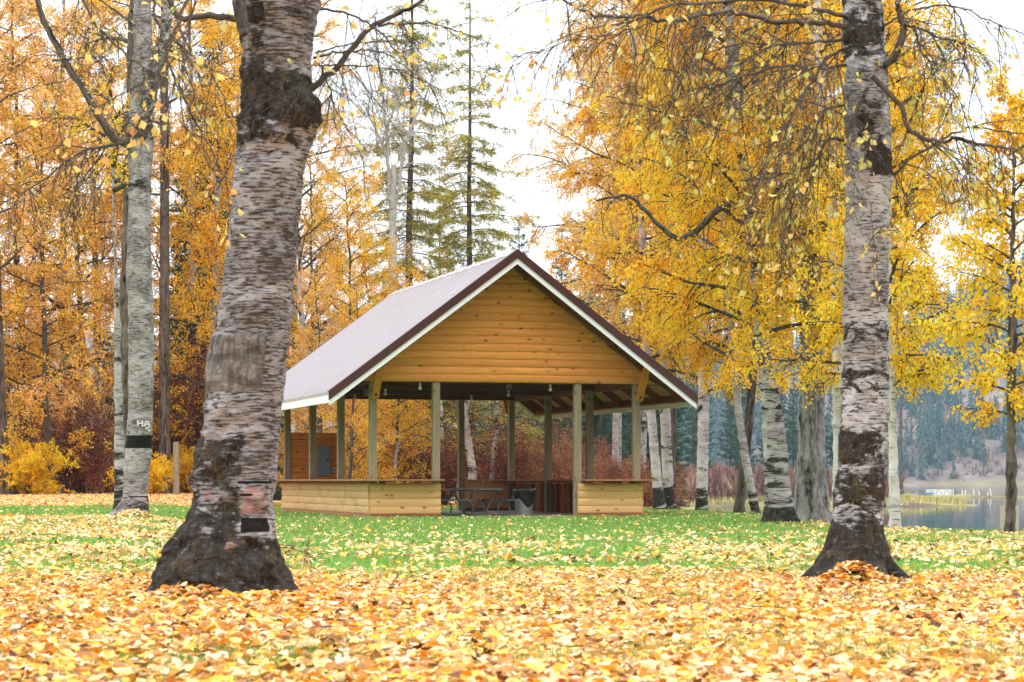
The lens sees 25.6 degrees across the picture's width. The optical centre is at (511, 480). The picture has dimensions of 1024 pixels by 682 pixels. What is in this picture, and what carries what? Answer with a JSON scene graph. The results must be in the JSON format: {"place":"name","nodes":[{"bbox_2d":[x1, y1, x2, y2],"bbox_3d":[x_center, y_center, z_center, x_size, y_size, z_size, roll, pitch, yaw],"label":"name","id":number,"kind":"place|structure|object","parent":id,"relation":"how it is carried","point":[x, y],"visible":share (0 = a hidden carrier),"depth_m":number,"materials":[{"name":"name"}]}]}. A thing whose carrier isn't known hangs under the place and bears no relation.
{"place":"outdoors","nodes":[
{"label":"outdoors","id":0,"kind":"place"},
{"bbox_2d":[0,0,1023,347],"label":"sky","id":1,"kind":"structure","parent":0,"point":[530,29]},
{"bbox_2d":[2,273,1023,681],"bbox_3d":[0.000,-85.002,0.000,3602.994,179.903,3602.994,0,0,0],"label":"ground","id":2,"kind":"structure","parent":0,"point":[988,479],"depth_m":1297.43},
{"bbox_2d":[0,0,76,423],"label":"birch tree","id":3,"kind":"object","parent":2,"relation":"on","point":[16,80],"visible":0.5,"depth_m":83.75,"materials":[{"name":"brown plant"}]},
{"bbox_2d":[0,436,79,494],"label":"maple bush","id":4,"kind":"object","parent":2,"relation":"on","point":[31,468],"visible":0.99,"depth_m":79.86,"materials":[{"name":"yellow plant"}]},
{"bbox_2d":[0,0,83,494],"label":"birch tree","id":5,"kind":"object","parent":2,"relation":"on","point":[4,458],"visible":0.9,"depth_m":79.93,"materials":[{"name":"brown plant"}]},
{"bbox_2d":[0,74,113,493],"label":"birch tree","id":6,"kind":"object","parent":2,"relation":"on","point":[44,419],"visible":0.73,"depth_m":81.94,"materials":[{"name":"orange plant"}]},
{"bbox_2d":[19,401,114,493],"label":"shrub","id":7,"kind":"object","parent":2,"relation":"on","point":[64,477],"visible":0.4,"depth_m":83.98,"materials":[{"name":"brown plant"}]},
{"bbox_2d":[28,388,114,493],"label":"shrub","id":8,"kind":"object","parent":2,"relation":"on","point":[58,424],"visible":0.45,"depth_m":84.33,"materials":[{"name":"brown plant"}]},
{"bbox_2d":[0,0,157,493],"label":"birch tree","id":9,"kind":"object","parent":2,"relation":"on","point":[14,51],"visible":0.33,"depth_m":85.68,"materials":[{"name":"brown plant"}]},
{"bbox_2d":[0,0,173,492],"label":"birch tree","id":10,"kind":"object","parent":2,"relation":"on","point":[66,21],"visible":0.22,"depth_m":89.56,"materials":[{"name":"orange plant"}]},
{"bbox_2d":[68,443,113,493],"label":"shrub","id":11,"kind":"object","parent":2,"relation":"on","point":[95,485],"visible":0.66,"depth_m":83.55,"materials":[{"name":"orange plant"}]},
{"bbox_2d":[0,23,182,492],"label":"birch tree","id":12,"kind":"object","parent":2,"relation":"on","point":[98,239],"visible":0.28,"depth_m":87.54,"materials":[{"name":"orange plant"}]},
{"bbox_2d":[19,0,181,492],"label":"birch tree","id":13,"kind":"object","parent":2,"relation":"on","point":[47,12],"visible":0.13,"depth_m":92.49,"materials":[{"name":"orange plant"}]},
{"bbox_2d":[45,58,158,510],"bbox_3d":[-7.665,-3.678,44.004,2.244,8.968,3.601,0,0,-40],"label":"birch tree","id":14,"kind":"object","parent":2,"relation":"on","point":[122,176],"visible":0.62,"depth_m":43.94,"materials":[{"name":"white plant"}]},
{"bbox_2d":[98,321,114,491],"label":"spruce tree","id":15,"kind":"object","parent":2,"relation":"on","point":[107,400],"visible":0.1,"depth_m":121.84,"materials":[{"name":"brown plant"}]},
{"bbox_2d":[0,0,241,517],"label":"birch tree","id":16,"kind":"object","parent":2,"relation":"on","point":[137,457],"visible":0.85,"depth_m":41.80,"materials":[{"name":"orange plant"}]},
{"bbox_2d":[73,0,196,449],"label":"dark trunk tree","id":17,"kind":"object","parent":2,"relation":"on","point":[124,319],"visible":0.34,"depth_m":45.92,"materials":[{"name":"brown plant"}]},
{"bbox_2d":[102,450,179,493],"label":"maple bush","id":18,"kind":"object","parent":2,"relation":"on","point":[157,469],"visible":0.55,"depth_m":81.73,"materials":[{"name":"yellow plant"}]},
{"bbox_2d":[99,339,207,492],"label":"shrub","id":19,"kind":"object","parent":2,"relation":"on","point":[187,395],"visible":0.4,"depth_m":89.59,"materials":[{"name":"brown plant"}]},
{"bbox_2d":[67,0,240,493],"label":"cottonwood tree","id":20,"kind":"object","parent":2,"relation":"on","point":[164,445],"visible":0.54,"depth_m":85.84,"materials":[{"name":"brown plant"}]},
{"bbox_2d":[105,404,202,485],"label":"shrub","id":21,"kind":"object","parent":2,"relation":"on","point":[157,441],"visible":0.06,"depth_m":91.19,"materials":[{"name":"brown plant"}]},
{"bbox_2d":[113,343,204,481],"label":"shrub","id":22,"kind":"object","parent":2,"relation":"on","point":[173,397],"visible":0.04,"depth_m":92.33,"materials":[{"name":"brown plant"}]},
{"bbox_2d":[89,0,239,446],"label":"birch tree","id":23,"kind":"object","parent":2,"relation":"on","point":[186,276],"visible":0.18,"depth_m":91.91,"materials":[{"name":"orange plant"}]},
{"bbox_2d":[155,440,194,492],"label":"maple bush","id":24,"kind":"object","parent":2,"relation":"on","point":[186,463],"visible":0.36,"depth_m":87.63,"materials":[{"name":"yellow plant"}]},
{"bbox_2d":[173,442,178,494],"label":"wooden post","id":25,"kind":"object","parent":2,"relation":"on","point":[175,468],"visible":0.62,"depth_m":78.91,"materials":[{"name":"wood"}]},
{"bbox_2d":[153,107,223,413],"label":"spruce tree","id":26,"kind":"object","parent":2,"relation":"on","point":[175,180],"visible":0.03,"depth_m":111.41,"materials":[{"name":"brown plant"}]},
{"bbox_2d":[91,0,298,447],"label":"birch tree","id":27,"kind":"object","parent":2,"relation":"on","point":[213,241],"visible":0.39,"depth_m":87.70,"materials":[{"name":"orange plant"}]},
{"bbox_2d":[154,10,283,426],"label":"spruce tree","id":28,"kind":"object","parent":2,"relation":"on","point":[185,250],"visible":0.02,"depth_m":103.56,"materials":[{"name":"orange plant"}]},
{"bbox_2d":[170,21,336,413],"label":"birch tree","id":29,"kind":"object","parent":2,"relation":"on","point":[237,111],"visible":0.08,"depth_m":94.43,"materials":[{"name":"orange plant"}]},
{"bbox_2d":[275,430,283,493],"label":"shrub","id":30,"kind":"object","parent":2,"relation":"on","point":[280,460],"visible":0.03,"depth_m":87.70,"materials":[{"name":"brown plant"}]},
{"bbox_2d":[23,0,535,600],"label":"birch tree","id":31,"kind":"object","parent":2,"relation":"on","point":[223,536],"visible":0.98,"depth_m":14.48,"materials":[{"name":"grey plant"}]},
{"bbox_2d":[273,413,295,500],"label":"spruce tree","id":32,"kind":"object","parent":2,"relation":"on","point":[277,496],"visible":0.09,"depth_m":127.40,"materials":[{"name":"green plant"}]},
{"bbox_2d":[186,0,398,432],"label":"birch tree","id":33,"kind":"object","parent":2,"relation":"on","point":[333,24],"visible":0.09,"depth_m":99.58,"materials":[{"name":"orange plant"}]},
{"bbox_2d":[229,32,368,432],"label":"birch tree","id":34,"kind":"object","parent":2,"relation":"on","point":[302,318],"visible":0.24,"depth_m":88.73,"materials":[{"name":"orange plant"}]},
{"bbox_2d":[278,149,358,466],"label":"birch tree","id":35,"kind":"object","parent":2,"relation":"on","point":[313,198],"visible":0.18,"depth_m":91.61,"materials":[{"name":"brown plant"}]},
{"bbox_2d":[280,262,367,478],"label":"birch tree","id":36,"kind":"object","parent":2,"relation":"on","point":[330,328],"visible":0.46,"depth_m":81.49,"materials":[{"name":"orange plant"}]},
{"bbox_2d":[305,280,402,483],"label":"birch tree","id":37,"kind":"object","parent":2,"relation":"on","point":[350,459],"visible":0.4,"depth_m":79.93,"materials":[{"name":"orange plant"}]},
{"bbox_2d":[288,163,427,483],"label":"tree","id":38,"kind":"object","parent":2,"relation":"on","point":[364,254],"visible":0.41,"depth_m":83.49,"materials":[{"name":"orange plant"}]},
{"bbox_2d":[326,231,428,483],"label":"birch tree","id":39,"kind":"object","parent":2,"relation":"on","point":[404,410],"visible":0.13,"depth_m":87.40,"materials":[{"name":"orange plant"}]},
{"bbox_2d":[345,429,424,483],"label":"shrub","id":40,"kind":"object","parent":2,"relation":"on","point":[404,469],"visible":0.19,"depth_m":87.89,"materials":[{"name":"brown plant"}]},
{"bbox_2d":[345,263,440,483],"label":"birch tree","id":41,"kind":"object","parent":2,"relation":"on","point":[392,472],"visible":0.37,"depth_m":84.05,"materials":[{"name":"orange plant"}]},
{"bbox_2d":[330,18,486,478],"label":"aspen tree","id":42,"kind":"object","parent":2,"relation":"on","point":[393,188],"visible":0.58,"depth_m":91.94,"materials":[{"name":"grey plant"}]},
{"bbox_2d":[326,0,491,469],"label":"larch tree","id":43,"kind":"object","parent":2,"relation":"on","point":[409,195],"visible":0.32,"depth_m":96.81,"materials":[{"name":"green plant"}]},
{"bbox_2d":[403,175,485,478],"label":"larch tree","id":44,"kind":"object","parent":2,"relation":"on","point":[452,228],"visible":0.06,"depth_m":115.92,"materials":[{"name":"green plant"}]},
{"bbox_2d":[401,422,488,505],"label":"shrub","id":45,"kind":"object","parent":2,"relation":"on","point":[448,468],"visible":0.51,"depth_m":88.02,"materials":[{"name":"brown plant"}]},
{"bbox_2d":[400,400,498,457],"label":"birch tree","id":46,"kind":"object","parent":2,"relation":"on","point":[442,422],"visible":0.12,"depth_m":92.88,"materials":[{"name":"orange plant"}]},
{"bbox_2d":[425,436,500,503],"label":"shrub","id":47,"kind":"object","parent":2,"relation":"on","point":[467,465],"visible":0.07,"depth_m":91.58,"materials":[{"name":"orange plant"}]},
{"bbox_2d":[399,272,543,479],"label":"birch tree","id":48,"kind":"object","parent":2,"relation":"on","point":[472,467],"visible":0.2,"depth_m":83.92,"materials":[{"name":"orange plant"}]},
{"bbox_2d":[401,0,560,477],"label":"larch tree","id":49,"kind":"object","parent":2,"relation":"on","point":[447,199],"visible":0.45,"depth_m":94.90,"materials":[{"name":"green plant"}]},
{"bbox_2d":[277,249,697,517],"bbox_3d":[-1.861,-2.420,66.088,10.118,7.340,14.331,0,0,-16],"label":"picnic shelter","id":50,"kind":"object","parent":2,"relation":"on","point":[522,330],"visible":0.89,"depth_m":60.70,"materials":[{"name":"wood"}]},
{"bbox_2d":[441,488,517,515],"bbox_3d":[-1.020,0.589,61.750,1.650,0.751,1.840,0,0,-30],"label":"picnic table","id":51,"kind":"object","parent":50,"relation":"on","point":[473,490],"visible":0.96,"depth_m":61.42,"materials":[{"name":"grey metal"}]},
{"bbox_2d":[512,488,535,515],"bbox_3d":[0.337,0.585,62.495,0.685,0.760,0.648,0,0,-17],"label":"trash can","id":52,"kind":"object","parent":50,"relation":"on","point":[525,497],"visible":0.96,"depth_m":62.26,"materials":[{"name":"metal"}]},
{"bbox_2d":[449,400,539,479],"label":"birch tree","id":53,"kind":"object","parent":2,"relation":"on","point":[495,421],"visible":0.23,"depth_m":88.10,"materials":[{"name":"orange plant"}]},
{"bbox_2d":[456,420,557,483],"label":"shrub","id":54,"kind":"object","parent":2,"relation":"on","point":[520,458],"visible":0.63,"depth_m":87.66,"materials":[{"name":"brown plant"}]},
{"bbox_2d":[0,560,1023,681],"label":"fallen leaves","id":55,"kind":"object","parent":2,"relation":"on","point":[1007,608],"visible":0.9,"depth_m":11.69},
{"bbox_2d":[0,493,1023,681],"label":"grass","id":56,"kind":"structure","parent":2,"relation":"on","point":[668,520],"depth_m":25.39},
{"bbox_2d":[0,491,1023,566],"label":"lawn leaves","id":57,"kind":"object","parent":2,"relation":"on","point":[114,551],"visible":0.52,"depth_m":27.66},
{"bbox_2d":[491,217,542,447],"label":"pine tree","id":58,"kind":"object","parent":2,"relation":"on","point":[519,246],"visible":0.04,"depth_m":162.84,"materials":[{"name":"green plant"}]},
{"bbox_2d":[497,402,543,477],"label":"larch tree","id":59,"kind":"object","parent":2,"relation":"on","point":[522,410],"visible":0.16,"depth_m":91.91,"materials":[{"name":"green plant"}]},
{"bbox_2d":[534,417,572,466],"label":"spruce tree","id":60,"kind":"object","parent":2,"relation":"on","point":[563,423],"visible":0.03,"depth_m":148.00,"materials":[{"name":"green plant"}]},
{"bbox_2d":[522,432,600,479],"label":"shrub","id":61,"kind":"object","parent":2,"relation":"on","point":[557,472],"visible":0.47,"depth_m":87.97,"materials":[{"name":"brown plant"}]},
{"bbox_2d":[550,229,576,448],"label":"pine tree","id":62,"kind":"object","parent":2,"relation":"on","point":[560,274],"visible":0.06,"depth_m":189.87,"materials":[{"name":"green plant"}]},
{"bbox_2d":[528,417,604,479],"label":"shrub","id":63,"kind":"object","parent":2,"relation":"on","point":[557,435],"visible":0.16,"depth_m":96.03,"materials":[{"name":"brown plant"}]},
{"bbox_2d":[562,294,607,468],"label":"spruce tree","id":64,"kind":"object","parent":2,"relation":"on","point":[595,418],"visible":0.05,"depth_m":152.78,"materials":[{"name":"green plant"}]},
{"bbox_2d":[504,0,687,477],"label":"birch tree","id":65,"kind":"object","parent":2,"relation":"on","point":[617,436],"visible":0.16,"depth_m":85.92,"materials":[{"name":"yellow plant"}]},
{"bbox_2d":[569,211,631,466],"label":"pine tree","id":66,"kind":"object","parent":2,"relation":"on","point":[599,430],"visible":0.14,"depth_m":152.60,"materials":[{"name":"green plant"}]},
{"bbox_2d":[582,433,631,478],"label":"shrub","id":67,"kind":"object","parent":2,"relation":"on","point":[603,447],"visible":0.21,"depth_m":95.86,"materials":[{"name":"brown plant"}]},
{"bbox_2d":[604,308,631,463],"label":"spruce tree","id":68,"kind":"object","parent":2,"relation":"on","point":[624,437],"visible":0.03,"depth_m":163.25,"materials":[{"name":"green plant"}]},
{"bbox_2d":[594,449,646,478],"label":"shrub","id":69,"kind":"object","parent":2,"relation":"on","point":[608,468],"visible":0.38,"depth_m":85.58,"materials":[{"name":"brown plant"}]},
{"bbox_2d":[535,26,711,476],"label":"birch tree","id":70,"kind":"object","parent":2,"relation":"on","point":[643,427],"visible":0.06,"depth_m":90.00,"materials":[{"name":"yellow plant"}]},
{"bbox_2d":[603,455,661,498],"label":"shrub","id":71,"kind":"object","parent":2,"relation":"on","point":[630,472],"visible":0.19,"depth_m":85.40,"materials":[{"name":"orange plant"}]},
{"bbox_2d":[526,0,742,509],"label":"birch tree","id":72,"kind":"object","parent":2,"relation":"on","point":[605,255],"visible":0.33,"depth_m":74.84,"materials":[{"name":"yellow plant"}]},
{"bbox_2d":[527,0,747,508],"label":"birch tree","id":73,"kind":"object","parent":2,"relation":"on","point":[667,463],"visible":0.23,"depth_m":75.76,"materials":[{"name":"yellow plant"}]},
{"bbox_2d":[622,328,660,487],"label":"spruce tree","id":74,"kind":"object","parent":2,"relation":"on","point":[627,443],"visible":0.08,"depth_m":142.28,"materials":[{"name":"green plant"}]},
{"bbox_2d":[556,15,735,503],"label":"birch tree","id":75,"kind":"object","parent":2,"relation":"on","point":[673,429],"visible":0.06,"depth_m":82.01,"materials":[{"name":"yellow plant"}]},
{"bbox_2d":[619,461,695,509],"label":"shrub","id":76,"kind":"object","parent":2,"relation":"on","point":[646,500],"visible":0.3,"depth_m":81.90,"materials":[{"name":"orange plant"}]},
{"bbox_2d":[640,448,695,508],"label":"shrub","id":77,"kind":"object","parent":2,"relation":"on","point":[684,475],"visible":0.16,"depth_m":86.04,"materials":[{"name":"brown plant"}]},
{"bbox_2d":[652,343,685,502],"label":"spruce tree","id":78,"kind":"object","parent":2,"relation":"on","point":[659,424],"visible":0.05,"depth_m":150.12,"materials":[{"name":"green plant"}]},
{"bbox_2d":[660,408,692,509],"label":"spruce tree","id":79,"kind":"object","parent":2,"relation":"on","point":[678,453],"visible":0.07,"depth_m":169.14,"materials":[{"name":"green plant"}]},
{"bbox_2d":[659,356,696,471],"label":"tree","id":80,"kind":"object","parent":2,"relation":"on","point":[680,412],"visible":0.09,"depth_m":187.38,"materials":[{"name":"green plant"}]},
{"bbox_2d":[581,26,796,375],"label":"birch tree","id":81,"kind":"object","parent":2,"relation":"on","point":[612,233],"visible":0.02,"depth_m":75.79,"materials":[{"name":"yellow plant"}]},
{"bbox_2d":[676,371,711,469],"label":"pine tree","id":82,"kind":"object","parent":2,"relation":"on","point":[693,439],"visible":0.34,"depth_m":319.57,"materials":[{"name":"green plant"}]},
{"bbox_2d":[685,385,720,467],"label":"pine tree","id":83,"kind":"object","parent":2,"relation":"on","point":[695,416],"visible":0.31,"depth_m":283.26,"materials":[{"name":"green plant"}]},
{"bbox_2d":[581,0,841,514],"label":"birch tree","id":84,"kind":"object","parent":2,"relation":"on","point":[733,374],"visible":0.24,"depth_m":65.47,"materials":[{"name":"yellow plant"}]},
{"bbox_2d":[589,0,844,522],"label":"birch tree","id":85,"kind":"object","parent":2,"relation":"on","point":[778,503],"visible":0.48,"depth_m":49.73,"materials":[{"name":"yellow plant"}]},
{"bbox_2d":[609,0,824,509],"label":"birch tree","id":86,"kind":"object","parent":2,"relation":"on","point":[703,377],"visible":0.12,"depth_m":72.83,"materials":[{"name":"yellow plant"}]},
{"bbox_2d":[428,250,1023,478],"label":"hillside forest","id":87,"kind":"object","parent":2,"relation":"on","point":[930,430],"visible":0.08,"depth_m":1380.51,"materials":[{"name":"green plant"}]},
{"bbox_2d":[714,392,739,463],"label":"pine tree","id":88,"kind":"object","parent":2,"relation":"on","point":[728,436],"visible":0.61,"depth_m":320.20,"materials":[{"name":"green plant"}]},
{"bbox_2d":[459,0,1023,580],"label":"birch tree","id":89,"kind":"object","parent":2,"relation":"on","point":[859,502],"visible":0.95,"depth_m":16.62,"materials":[{"name":"yellow plant"}]},
{"bbox_2d":[723,369,759,469],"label":"pine tree","id":90,"kind":"object","parent":2,"relation":"on","point":[734,436],"visible":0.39,"depth_m":278.17,"materials":[{"name":"green plant"}]},
{"bbox_2d":[487,319,1023,480],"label":"hillside scrub","id":91,"kind":"object","parent":2,"relation":"on","point":[957,456],"visible":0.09,"depth_m":1340.75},
{"bbox_2d":[634,2,897,512],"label":"birch tree","id":92,"kind":"object","parent":2,"relation":"on","point":[740,499],"visible":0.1,"depth_m":66.89,"materials":[{"name":"yellow plant"}]},
{"bbox_2d":[763,370,794,465],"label":"pine tree","id":93,"kind":"object","parent":2,"relation":"on","point":[786,423],"visible":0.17,"depth_m":285.19,"materials":[{"name":"green plant"}]},
{"bbox_2d":[782,373,798,471],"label":"pine tree","id":94,"kind":"object","parent":2,"relation":"on","point":[792,434],"visible":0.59,"depth_m":312.37,"materials":[{"name":"green plant"}]},
{"bbox_2d":[700,0,935,523],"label":"birch tree","id":95,"kind":"object","parent":2,"relation":"on","point":[836,421],"visible":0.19,"depth_m":45.92,"materials":[{"name":"yellow plant"}]},
{"bbox_2d":[676,0,980,521],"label":"cottonwood tree","id":96,"kind":"object","parent":2,"relation":"on","point":[811,501],"visible":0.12,"depth_m":51.73,"materials":[{"name":"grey plant"}]},
{"bbox_2d":[825,398,832,464],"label":"pine tree","id":97,"kind":"object","parent":2,"relation":"on","point":[830,443],"visible":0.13,"depth_m":274.89,"materials":[{"name":"green plant"}]},
{"bbox_2d":[678,460,1023,505],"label":"bank vegetation","id":98,"kind":"object","parent":2,"relation":"on","point":[722,481],"visible":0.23,"depth_m":272.29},
{"bbox_2d":[740,0,988,408],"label":"birch tree","id":99,"kind":"object","parent":2,"relation":"on","point":[814,367],"visible":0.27,"depth_m":44.19,"materials":[{"name":"yellow plant"}]},
{"bbox_2d":[724,0,1005,358],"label":"birch tree","id":100,"kind":"object","parent":2,"relation":"on","point":[894,194],"visible":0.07,"depth_m":48.77,"materials":[{"name":"yellow plant"}]},
{"bbox_2d":[783,10,985,528],"bbox_3d":[6.648,-3.862,41.262,4.050,9.860,3.386,0,0,37],"label":"birch tree","id":101,"kind":"object","parent":2,"relation":"on","point":[908,287],"visible":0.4,"depth_m":40.86,"materials":[{"name":"yellow plant"}]},
{"bbox_2d":[895,374,911,494],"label":"tree trunk","id":102,"kind":"object","parent":2,"relation":"on","point":[901,463],"visible":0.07,"depth_m":395.82,"materials":[{"name":"plant"}]},
{"bbox_2d":[912,67,1023,532],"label":"young tree","id":103,"kind":"object","parent":2,"relation":"on","point":[1001,364],"visible":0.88,"depth_m":36.45,"materials":[{"name":"yellow plant"}]},
{"bbox_2d":[979,431,987,472],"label":"spruce tree","id":104,"kind":"object","parent":2,"relation":"on","point":[984,450],"visible":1,"depth_m":1299.79,"materials":[{"name":"grey plant"}]},
{"bbox_2d":[1000,505,1018,529],"bbox_3d":[8.207,0.699,37.216,0.310,0.581,0.048,0,0,0],"label":"sign board","id":105,"kind":"object","parent":2,"relation":"on","point":[1002,514],"visible":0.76,"depth_m":37.19,"materials":[{"name":"wood"}]},
{"bbox_2d":[708,486,1023,530],"bbox_3d":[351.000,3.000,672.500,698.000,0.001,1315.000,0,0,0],"label":"lake","id":106,"kind":"structure","parent":0,"point":[984,513],"depth_m":218.99,"materials":[{"name":"grey liquid"}]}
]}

